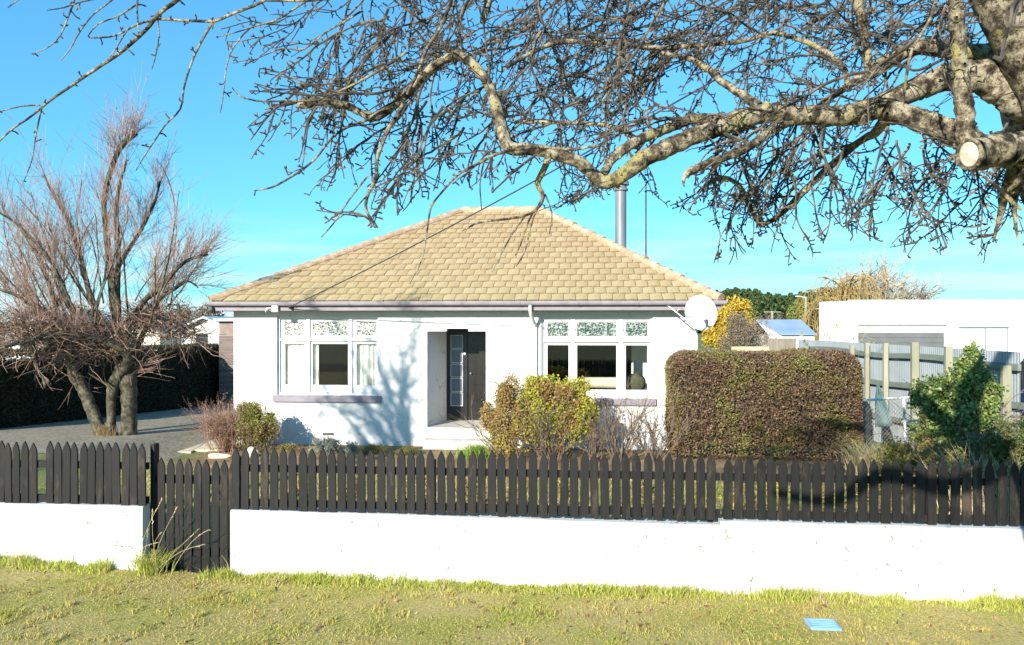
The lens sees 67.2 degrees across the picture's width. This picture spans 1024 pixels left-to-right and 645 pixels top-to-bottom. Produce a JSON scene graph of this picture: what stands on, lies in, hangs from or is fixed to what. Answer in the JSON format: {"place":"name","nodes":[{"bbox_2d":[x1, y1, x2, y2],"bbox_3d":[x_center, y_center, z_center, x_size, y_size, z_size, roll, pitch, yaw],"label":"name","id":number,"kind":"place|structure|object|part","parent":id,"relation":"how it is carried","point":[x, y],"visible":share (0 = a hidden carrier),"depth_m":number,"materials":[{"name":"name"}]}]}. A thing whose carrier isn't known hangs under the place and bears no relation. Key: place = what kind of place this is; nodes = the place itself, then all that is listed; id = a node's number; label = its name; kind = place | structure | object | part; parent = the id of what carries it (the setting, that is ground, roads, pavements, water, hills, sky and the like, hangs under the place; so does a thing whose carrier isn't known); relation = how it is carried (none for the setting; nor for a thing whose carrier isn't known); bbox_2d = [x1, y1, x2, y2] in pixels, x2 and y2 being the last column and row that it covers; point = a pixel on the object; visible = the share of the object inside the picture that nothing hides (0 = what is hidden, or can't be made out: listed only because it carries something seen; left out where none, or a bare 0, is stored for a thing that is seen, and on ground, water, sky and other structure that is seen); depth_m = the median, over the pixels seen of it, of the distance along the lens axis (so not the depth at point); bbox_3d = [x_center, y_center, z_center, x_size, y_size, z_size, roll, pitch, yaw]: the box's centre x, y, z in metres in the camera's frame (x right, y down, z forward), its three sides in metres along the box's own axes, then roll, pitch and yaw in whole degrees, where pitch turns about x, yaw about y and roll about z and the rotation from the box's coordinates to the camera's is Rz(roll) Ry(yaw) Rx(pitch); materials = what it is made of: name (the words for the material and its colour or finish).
{"place":"outdoors","nodes":[
{"label":"outdoors","id":0,"kind":"place"},
{"bbox_2d":[0,403,233,470],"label":"driveway","id":1,"kind":"structure","parent":0,"point":[161,428],"depth_m":17.98,"materials":[{"name":"grey concrete"}]},
{"bbox_2d":[90,423,122,436],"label":"tree foot grass","id":2,"kind":"object","parent":1,"relation":"on","point":[106,431],"visible":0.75,"depth_m":17.32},
{"bbox_2d":[0,343,218,427],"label":"driveway hedge","id":3,"kind":"object","parent":1,"relation":"on","point":[27,399],"visible":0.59,"depth_m":22.85,"materials":[{"name":"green plant"}]},
{"bbox_2d":[0,58,244,435],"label":"garden tree","id":4,"kind":"object","parent":1,"relation":"on","point":[62,335],"visible":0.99,"depth_m":17.34,"materials":[{"name":"brown plant"}]},
{"bbox_2d":[177,443,202,452],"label":"paving slab","id":5,"kind":"structure","parent":1,"relation":"on","point":[190,449],"depth_m":17.02,"materials":[{"name":"beige concrete"}]},
{"bbox_2d":[194,301,225,316],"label":"distant tree","id":6,"kind":"object","parent":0,"point":[209,313],"visible":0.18,"depth_m":94.17,"materials":[{"name":"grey plant"}]},
{"bbox_2d":[0,564,1023,644],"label":"verge lawn","id":7,"kind":"structure","parent":0,"point":[453,611],"depth_m":6.88,"materials":[{"name":"green plant"}]},
{"bbox_2d":[106,498,209,577],"bbox_3d":[-3.644,2.223,7.900,0.872,0.838,1.023,0,0,-33],"label":"tall grass clump","id":8,"kind":"object","parent":7,"relation":"on","point":[146,566],"visible":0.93,"depth_m":7.96,"materials":[{"name":"plant"}]},
{"bbox_2d":[208,565,239,580],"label":"tall grass clump","id":9,"kind":"object","parent":7,"relation":"on","point":[225,574],"visible":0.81,"depth_m":7.93,"materials":[{"name":"green plant"}]},
{"bbox_2d":[0,0,1023,283],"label":"street tree","id":10,"kind":"object","parent":7,"relation":"on","point":[990,70],"visible":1,"depth_m":4.28,"materials":[{"name":"brown plant"}]},
{"bbox_2d":[0,543,1023,614],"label":"wall foot grass","id":11,"kind":"structure","parent":7,"relation":"on","point":[318,579],"depth_m":7.59,"materials":[{"name":"green plant"}]},
{"bbox_2d":[2,565,1021,644],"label":"fallen leaves","id":12,"kind":"object","parent":7,"relation":"on","point":[624,621],"visible":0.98,"depth_m":6.95,"materials":[{"name":"plant"}]},
{"bbox_2d":[804,618,841,630],"bbox_3d":[2.711,2.643,6.724,0.260,0.054,0.220,0,0,6],"label":"water meter lid","id":13,"kind":"object","parent":7,"relation":"on","point":[822,624],"visible":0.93,"depth_m":6.68,"materials":[{"name":"blue plastic"}]},
{"bbox_2d":[0,0,1023,322],"label":"sky","id":14,"kind":"structure","parent":0,"point":[282,228],"materials":[{"name":"blue"}]},
{"bbox_2d":[1,325,1023,493],"bbox_3d":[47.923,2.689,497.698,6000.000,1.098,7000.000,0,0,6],"label":"ground","id":15,"kind":"structure","parent":0,"point":[41,456],"depth_m":17.30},
{"bbox_2d":[5,314,107,358],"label":"neighbour house","id":16,"kind":"structure","parent":15,"relation":"on","point":[15,347],"depth_m":52.00,"materials":[{"name":"white paint"}]},
{"bbox_2d":[0,501,149,569],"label":"boundary wall","id":17,"kind":"structure","parent":15,"relation":"on","point":[56,531],"depth_m":8.16,"materials":[{"name":"white paint"}]},
{"bbox_2d":[0,440,149,505],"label":"picket fence","id":18,"kind":"object","parent":17,"relation":"on","point":[100,467],"visible":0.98,"depth_m":8.20,"materials":[{"name":"black wood"}]},
{"bbox_2d":[66,304,107,315],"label":"distant tree","id":19,"kind":"object","parent":15,"relation":"on","point":[89,309],"visible":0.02,"depth_m":109.13,"materials":[{"name":"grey plant"}]},
{"bbox_2d":[114,320,186,350],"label":"neighbour house","id":20,"kind":"structure","parent":15,"relation":"on","point":[161,341],"depth_m":55.00,"materials":[{"name":"white paint"}]},
{"bbox_2d":[150,443,158,558],"bbox_3d":[-3.836,2.050,8.276,0.045,1.500,0.100,0,0,6],"label":"gate post","id":21,"kind":"object","parent":15,"relation":"on","point":[154,454],"visible":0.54,"depth_m":8.23,"materials":[{"name":"black wood"}]},
{"bbox_2d":[157,457,231,572],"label":"garden gate","id":22,"kind":"structure","parent":21,"relation":"attached to","point":[181,522],"depth_m":8.21,"materials":[{"name":"black wood"}]},
{"bbox_2d":[170,304,196,320],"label":"distant tree","id":23,"kind":"object","parent":15,"relation":"on","point":[187,310],"visible":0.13,"depth_m":109.64,"materials":[{"name":"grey plant"}]},
{"bbox_2d":[175,316,233,347],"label":"neighbour house","id":24,"kind":"structure","parent":15,"relation":"on","point":[215,338],"depth_m":48.00,"materials":[{"name":"white paint"}]},
{"bbox_2d":[196,334,207,343],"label":"window","id":25,"kind":"structure","parent":24,"relation":"in","point":[206,337],"depth_m":47.97,"materials":[{"name":"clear glass"}]},
{"bbox_2d":[194,438,231,451],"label":"paving slab","id":26,"kind":"structure","parent":15,"relation":"on","point":[201,448],"depth_m":17.29,"materials":[{"name":"beige concrete"}]},
{"bbox_2d":[213,318,233,404],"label":"timber shed","id":27,"kind":"structure","parent":15,"relation":"on","point":[226,366],"depth_m":28.97,"materials":[{"name":"white paint"}]},
{"bbox_2d":[204,180,726,450],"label":"house","id":28,"kind":"structure","parent":15,"relation":"on","point":[386,353],"depth_m":17.93,"materials":[{"name":"paint"}]},
{"bbox_2d":[273,316,380,402],"bbox_3d":[-4.283,0.839,17.988,2.559,2.014,0.339,0,0,6],"label":"window","id":29,"kind":"structure","parent":28,"relation":"in","point":[299,337],"depth_m":18.02,"materials":[{"name":"white paint"}]},
{"bbox_2d":[447,329,467,419],"bbox_3d":[-1.348,1.233,18.946,0.518,2.325,0.081,0,0,6],"label":"door","id":30,"kind":"structure","parent":28,"relation":"in","point":[457,339],"depth_m":18.93,"materials":[{"name":"black paint"}]},
{"bbox_2d":[468,331,485,419],"bbox_3d":[-0.764,1.238,18.914,0.642,2.315,0.109,0,0,6],"label":"door","id":31,"kind":"structure","parent":28,"relation":"in","point":[476,339],"depth_m":18.92,"materials":[{"name":"wood"}]},
{"bbox_2d":[289,0,850,307],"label":"service cable","id":32,"kind":"object","parent":28,"relation":"on","point":[764,51],"visible":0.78,"depth_m":12.23,"materials":[{"name":"metal"}]},
{"bbox_2d":[567,377,615,387],"bbox_3d":[1.948,1.832,18.159,1.286,1.136,0.877,0,0,6],"label":"sofa","id":33,"kind":"object","parent":28,"relation":"in","point":[597,382],"visible":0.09,"depth_m":17.73,"materials":[{"name":"beige fabric"}]},
{"bbox_2d":[626,373,645,389],"bbox_3d":[2.847,1.388,17.709,0.460,0.453,0.180,0,0,6],"label":"cushion","id":34,"kind":"object","parent":33,"relation":"on","point":[638,381],"visible":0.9,"depth_m":17.63,"materials":[{"name":"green fabric"}]},
{"bbox_2d":[542,316,655,405],"bbox_3d":[1.907,0.856,17.360,2.627,1.986,0.275,0,0,6],"label":"window","id":35,"kind":"structure","parent":28,"relation":"in","point":[620,331],"depth_m":17.38,"materials":[{"name":"white paint"}]},
{"bbox_2d":[631,345,646,389],"bbox_3d":[3.107,1.450,18.261,0.529,1.900,0.350,0,0,6],"label":"shelf unit","id":36,"kind":"object","parent":28,"relation":"in","point":[638,357],"depth_m":18.39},
{"bbox_2d":[667,295,716,330],"bbox_3d":[3.955,-0.200,16.655,0.755,0.781,1.033,0,0,-45],"label":"satellite dish","id":37,"kind":"object","parent":28,"relation":"attached to","point":[700,312],"visible":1,"depth_m":16.51,"materials":[{"name":"paint"}]},
{"bbox_2d":[230,506,719,592],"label":"boundary wall","id":38,"kind":"structure","parent":15,"relation":"on","point":[516,550],"depth_m":7.75,"materials":[{"name":"white paint"}]},
{"bbox_2d":[231,446,719,522],"bbox_3d":[-0.437,1.893,7.869,5.002,1.215,0.163,0,0,6],"label":"picket fence","id":39,"kind":"object","parent":38,"relation":"on","point":[284,474],"visible":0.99,"depth_m":7.79,"materials":[{"name":"black wood"}]},
{"bbox_2d":[496,478,558,514],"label":"border plant","id":40,"kind":"object","parent":15,"relation":"on","point":[517,494],"visible":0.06,"depth_m":10.48,"materials":[{"name":"green plant"}]},
{"bbox_2d":[700,306,733,349],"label":"golden tree","id":41,"kind":"object","parent":15,"relation":"on","point":[713,332],"visible":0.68,"depth_m":57.48,"materials":[{"name":"yellow plant"}]},
{"bbox_2d":[717,309,761,351],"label":"grey bush","id":42,"kind":"object","parent":15,"relation":"on","point":[736,318],"visible":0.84,"depth_m":49.71,"materials":[{"name":"grey plant"}]},
{"bbox_2d":[721,294,757,346],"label":"golden tree","id":43,"kind":"object","parent":15,"relation":"on","point":[738,305],"visible":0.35,"depth_m":61.27,"materials":[{"name":"yellow plant"}]},
{"bbox_2d":[731,347,768,361],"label":"wall","id":44,"kind":"structure","parent":15,"relation":"on","point":[753,348],"depth_m":40.00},
{"bbox_2d":[744,316,772,346],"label":"grey bush","id":45,"kind":"object","parent":15,"relation":"on","point":[755,330],"visible":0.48,"depth_m":51.80,"materials":[{"name":"grey plant"}]},
{"bbox_2d":[764,311,780,318],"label":"utility pole","id":46,"kind":"object","parent":15,"relation":"on","point":[772,313],"visible":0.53,"depth_m":84.95,"materials":[{"name":"beige wood"}]},
{"bbox_2d":[762,310,784,318],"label":"grey bush","id":47,"kind":"object","parent":15,"relation":"on","point":[773,316],"visible":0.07,"depth_m":69.84,"materials":[{"name":"grey plant"}]},
{"bbox_2d":[745,319,816,346],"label":"cottage","id":48,"kind":"structure","parent":15,"relation":"on","point":[783,328],"depth_m":59.06,"materials":[{"name":"white paint"}]},
{"bbox_2d":[767,338,795,362],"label":"plank fence","id":49,"kind":"object","parent":15,"relation":"on","point":[773,344],"visible":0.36,"depth_m":46.00,"materials":[{"name":"beige wood"}]},
{"bbox_2d":[698,287,869,332],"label":"pine wood","id":50,"kind":"object","parent":15,"relation":"on","point":[762,302],"visible":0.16,"depth_m":208.04,"materials":[{"name":"green plant"}]},
{"bbox_2d":[785,298,811,328],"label":"green tree","id":51,"kind":"object","parent":15,"relation":"on","point":[795,310],"visible":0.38,"depth_m":89.75,"materials":[{"name":"green plant"}]},
{"bbox_2d":[795,296,806,323],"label":"utility pole","id":52,"kind":"object","parent":15,"relation":"on","point":[805,303],"visible":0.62,"depth_m":79.91,"materials":[{"name":"white metal"}]},
{"bbox_2d":[775,326,870,348],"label":"leggy plant","id":53,"kind":"object","parent":15,"relation":"on","point":[821,340],"visible":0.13,"depth_m":22.11,"materials":[{"name":"brown plant"}]},
{"bbox_2d":[795,269,893,339],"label":"weeping willow","id":54,"kind":"object","parent":15,"relation":"on","point":[844,294],"visible":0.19,"depth_m":64.54,"materials":[{"name":"yellow plant"}]},
{"bbox_2d":[796,322,892,347],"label":"leggy plant","id":55,"kind":"object","parent":15,"relation":"on","point":[836,332],"visible":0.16,"depth_m":21.40,"materials":[{"name":"brown plant"}]},
{"bbox_2d":[717,516,1023,603],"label":"boundary wall","id":56,"kind":"structure","parent":15,"relation":"on","point":[918,561],"depth_m":7.37,"materials":[{"name":"white paint"}]},
{"bbox_2d":[721,455,1023,525],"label":"picket fence","id":57,"kind":"object","parent":56,"relation":"on","point":[966,483],"visible":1,"depth_m":7.42,"materials":[{"name":"black wood"}]},
{"bbox_2d":[875,385,892,426],"bbox_3d":[7.463,1.699,15.617,0.231,0.845,0.619,0,0,-1],"label":"tarpaulin","id":58,"kind":"object","parent":15,"relation":"on","point":[879,410],"visible":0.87,"depth_m":15.61,"materials":[{"name":"teal plastic"}]},
{"bbox_2d":[864,396,918,444],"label":"wire gate","id":59,"kind":"structure","parent":15,"relation":"on","point":[902,402],"depth_m":13.47,"materials":[{"name":"white metal"}]},
{"bbox_2d":[825,232,958,299],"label":"bare tree","id":60,"kind":"object","parent":15,"relation":"on","point":[882,286],"visible":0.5,"depth_m":71.80,"materials":[{"name":"brown plant"}]},
{"bbox_2d":[798,339,1023,463],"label":"corrugated fence","id":61,"kind":"object","parent":15,"relation":"on","point":[887,368],"visible":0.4,"depth_m":16.82,"materials":[{"name":"metal"}]},
{"bbox_2d":[879,267,946,299],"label":"bare tree","id":62,"kind":"object","parent":15,"relation":"on","point":[920,293],"visible":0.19,"depth_m":77.18,"materials":[{"name":"brown plant"}]},
{"bbox_2d":[819,300,1023,362],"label":"workshop","id":63,"kind":"structure","parent":15,"relation":"on","point":[994,325],"depth_m":36.00,"materials":[{"name":"white paint"}]},
{"bbox_2d":[858,333,943,347],"bbox_3d":[18.162,1.547,35.971,3.986,2.148,0.053,0,0,0],"label":"roller door","id":64,"kind":"structure","parent":63,"relation":"in","point":[924,339],"depth_m":35.96,"materials":[{"name":"grey metal"}]},
{"bbox_2d":[1020,358,1023,415],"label":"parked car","id":65,"kind":"object","parent":15,"relation":"on","point":[1022,383],"visible":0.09,"depth_m":19.67,"materials":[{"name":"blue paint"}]},
{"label":"windows","id":66,"kind":"part","parent":65,"relation":"part of","materials":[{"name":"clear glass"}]},
{"bbox_2d":[12,455,1019,571],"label":"garden lawn","id":67,"kind":"structure","parent":0,"point":[41,479],"depth_m":12.89,"materials":[{"name":"green plant"}]},
{"bbox_2d":[279,475,318,507],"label":"border plant","id":68,"kind":"object","parent":67,"relation":"on","point":[297,488],"visible":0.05,"depth_m":10.48,"materials":[{"name":"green plant"}]},
{"bbox_2d":[336,476,396,508],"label":"border plant","id":69,"kind":"object","parent":67,"relation":"on","point":[355,489],"visible":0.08,"depth_m":10.48,"materials":[{"name":"green plant"}]},
{"bbox_2d":[395,475,437,511],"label":"border plant","id":70,"kind":"object","parent":67,"relation":"on","point":[415,492],"visible":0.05,"depth_m":10.43,"materials":[{"name":"green plant"}]},
{"bbox_2d":[446,477,508,513],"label":"border plant","id":71,"kind":"object","parent":67,"relation":"on","point":[477,490],"visible":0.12,"depth_m":10.46,"materials":[{"name":"green plant"}]},
{"bbox_2d":[538,478,590,516],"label":"border plant","id":72,"kind":"object","parent":67,"relation":"on","point":[558,514],"visible":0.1,"depth_m":10.43,"materials":[{"name":"green plant"}]},
{"bbox_2d":[609,479,674,518],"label":"border plant","id":73,"kind":"object","parent":67,"relation":"on","point":[642,487],"visible":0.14,"depth_m":10.39,"materials":[{"name":"green plant"}]},
{"bbox_2d":[663,480,733,519],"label":"border plant","id":74,"kind":"object","parent":67,"relation":"on","point":[694,500],"visible":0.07,"depth_m":10.45,"materials":[{"name":"green plant"}]},
{"bbox_2d":[716,483,789,509],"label":"border plant","id":75,"kind":"object","parent":67,"relation":"on","point":[721,494],"visible":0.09,"depth_m":10.49,"materials":[{"name":"green plant"}]},
{"bbox_2d":[743,481,811,510],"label":"border plant","id":76,"kind":"object","parent":67,"relation":"on","point":[766,496],"visible":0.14,"depth_m":10.41,"materials":[{"name":"green plant"}]},
{"bbox_2d":[811,474,880,511],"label":"border plant","id":77,"kind":"object","parent":67,"relation":"on","point":[834,497],"visible":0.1,"depth_m":10.47,"materials":[{"name":"green plant"}]},
{"bbox_2d":[845,475,902,512],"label":"border plant","id":78,"kind":"object","parent":67,"relation":"on","point":[879,499],"visible":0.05,"depth_m":10.47,"materials":[{"name":"green plant"}]},
{"bbox_2d":[855,436,936,498],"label":"weed bush","id":79,"kind":"object","parent":67,"relation":"on","point":[894,451],"visible":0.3,"depth_m":12.40,"materials":[{"name":"green plant"}]},
{"bbox_2d":[901,431,958,506],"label":"weed bush","id":80,"kind":"object","parent":67,"relation":"on","point":[928,452],"visible":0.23,"depth_m":11.94,"materials":[{"name":"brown plant"}]},
{"bbox_2d":[851,339,1023,497],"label":"ivy shrub","id":81,"kind":"object","parent":67,"relation":"on","point":[965,391],"visible":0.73,"depth_m":12.21,"materials":[{"name":"green plant"}]},
{"bbox_2d":[898,436,1022,514],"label":"dry stalks","id":82,"kind":"object","parent":67,"relation":"on","point":[983,493],"visible":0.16,"depth_m":10.57,"materials":[{"name":"plant"}]},
{"bbox_2d":[927,434,1008,508],"bbox_3d":[6.880,2.261,11.394,1.192,1.290,1.349,0,0,-44],"label":"weed bush","id":83,"kind":"object","parent":67,"relation":"on","point":[976,445],"visible":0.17,"depth_m":11.39,"materials":[{"name":"green plant"}]},
{"bbox_2d":[935,412,1023,514],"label":"weed bush","id":84,"kind":"object","parent":67,"relation":"on","point":[1002,445],"visible":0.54,"depth_m":10.83,"materials":[{"name":"green plant"}]},
{"bbox_2d":[936,440,1023,515],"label":"dry stalks","id":85,"kind":"object","parent":67,"relation":"on","point":[996,486],"visible":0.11,"depth_m":10.37,"materials":[{"name":"plant"}]},
{"bbox_2d":[165,443,1020,484],"bbox_3d":[1.853,2.839,15.594,17.300,0.001,3.400,0,0,6],"label":"garden bed","id":86,"kind":"object","parent":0,"point":[720,461],"visible":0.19,"depth_m":16.09,"materials":[{"name":"soil"}]},
{"bbox_2d":[208,453,231,458],"bbox_3d":[-6.148,2.813,16.193,0.527,0.146,0.245,0,0,6],"label":"garden stone","id":87,"kind":"object","parent":86,"relation":"on","point":[215,455],"visible":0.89,"depth_m":16.13,"materials":[{"name":"white stone"}]},
{"bbox_2d":[175,391,268,454],"bbox_3d":[-6.399,2.156,16.872,1.932,1.395,2.379,0,0,6],"label":"twiggy shrub","id":88,"kind":"object","parent":86,"relation":"on","point":[226,444],"visible":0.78,"depth_m":16.76,"materials":[{"name":"brown plant"}]},
{"bbox_2d":[217,398,281,452],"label":"leafy shrub","id":89,"kind":"object","parent":86,"relation":"on","point":[252,413],"visible":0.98,"depth_m":16.76,"materials":[{"name":"green plant"}]},
{"bbox_2d":[247,447,258,456],"bbox_3d":[-5.485,2.777,16.294,0.262,0.314,0.216,0,0,6],"label":"garden stone","id":90,"kind":"object","parent":86,"relation":"on","point":[250,449],"visible":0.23,"depth_m":16.24,"materials":[{"name":"white stone"}]},
{"bbox_2d":[273,441,301,453],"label":"plant","id":91,"kind":"object","parent":86,"relation":"on","point":[287,448],"visible":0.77,"depth_m":16.86,"materials":[{"name":"green plant"}]},
{"bbox_2d":[298,434,342,453],"bbox_3d":[-4.147,2.661,16.858,0.981,0.433,0.706,0,0,6],"label":"lavender mound","id":92,"kind":"object","parent":86,"relation":"on","point":[329,445],"visible":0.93,"depth_m":16.76,"materials":[{"name":"grey plant"}]},
{"bbox_2d":[337,440,361,453],"bbox_3d":[-3.545,2.690,16.799,0.563,0.370,0.530,0,0,30],"label":"lavender mound","id":93,"kind":"object","parent":86,"relation":"on","point":[348,447],"visible":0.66,"depth_m":16.76,"materials":[{"name":"grey plant"}]},
{"bbox_2d":[357,443,393,454],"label":"plant","id":94,"kind":"object","parent":86,"relation":"on","point":[376,450],"visible":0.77,"depth_m":16.67,"materials":[{"name":"green plant"}]},
{"bbox_2d":[393,444,422,454],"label":"plant","id":95,"kind":"object","parent":86,"relation":"on","point":[405,448],"visible":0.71,"depth_m":16.53,"materials":[{"name":"green plant"}]},
{"bbox_2d":[443,441,515,459],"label":"garden grass clump","id":96,"kind":"object","parent":86,"relation":"on","point":[474,448],"visible":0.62,"depth_m":16.13,"materials":[{"name":"green plant"}]},
{"bbox_2d":[441,372,551,462],"bbox_3d":[-0.001,1.959,15.718,2.483,1.894,1.992,0,0,-26],"label":"porch shrub","id":97,"kind":"object","parent":86,"relation":"on","point":[506,392],"visible":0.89,"depth_m":15.66,"materials":[{"name":"green plant"}]},
{"bbox_2d":[482,373,610,464],"bbox_3d":[0.740,1.907,15.726,2.627,1.899,3.080,0,0,6],"label":"autumn shrub","id":98,"kind":"object","parent":86,"relation":"on","point":[570,422],"visible":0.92,"depth_m":15.63,"materials":[{"name":"yellow plant"}]},
{"bbox_2d":[550,409,622,462],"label":"bare shrub","id":99,"kind":"object","parent":86,"relation":"on","point":[594,446],"visible":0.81,"depth_m":15.56,"materials":[{"name":"brown plant"}]},
{"bbox_2d":[556,369,678,461],"bbox_3d":[2.103,1.864,15.817,2.513,1.982,2.105,0,0,6],"label":"bare shrub","id":100,"kind":"object","parent":86,"relation":"on","point":[615,444],"visible":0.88,"depth_m":15.44,"materials":[{"name":"brown plant"}]},
{"bbox_2d":[602,375,703,463],"bbox_3d":[2.920,1.941,15.551,1.674,1.832,1.893,0,0,39],"label":"bare shrub","id":101,"kind":"object","parent":86,"relation":"on","point":[652,431],"visible":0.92,"depth_m":15.54,"materials":[{"name":"brown plant"}]},
{"bbox_2d":[663,346,864,458],"bbox_3d":[5.270,1.636,16.318,4.039,2.265,1.757,0,0,6],"label":"clipped hedge","id":102,"kind":"object","parent":86,"relation":"on","point":[747,401],"visible":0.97,"depth_m":15.69,"materials":[{"name":"green plant"}]},
{"bbox_2d":[825,432,915,484],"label":"dry stalks","id":103,"kind":"object","parent":86,"relation":"on","point":[856,462],"visible":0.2,"depth_m":13.61,"materials":[{"name":"plant"}]}
]}

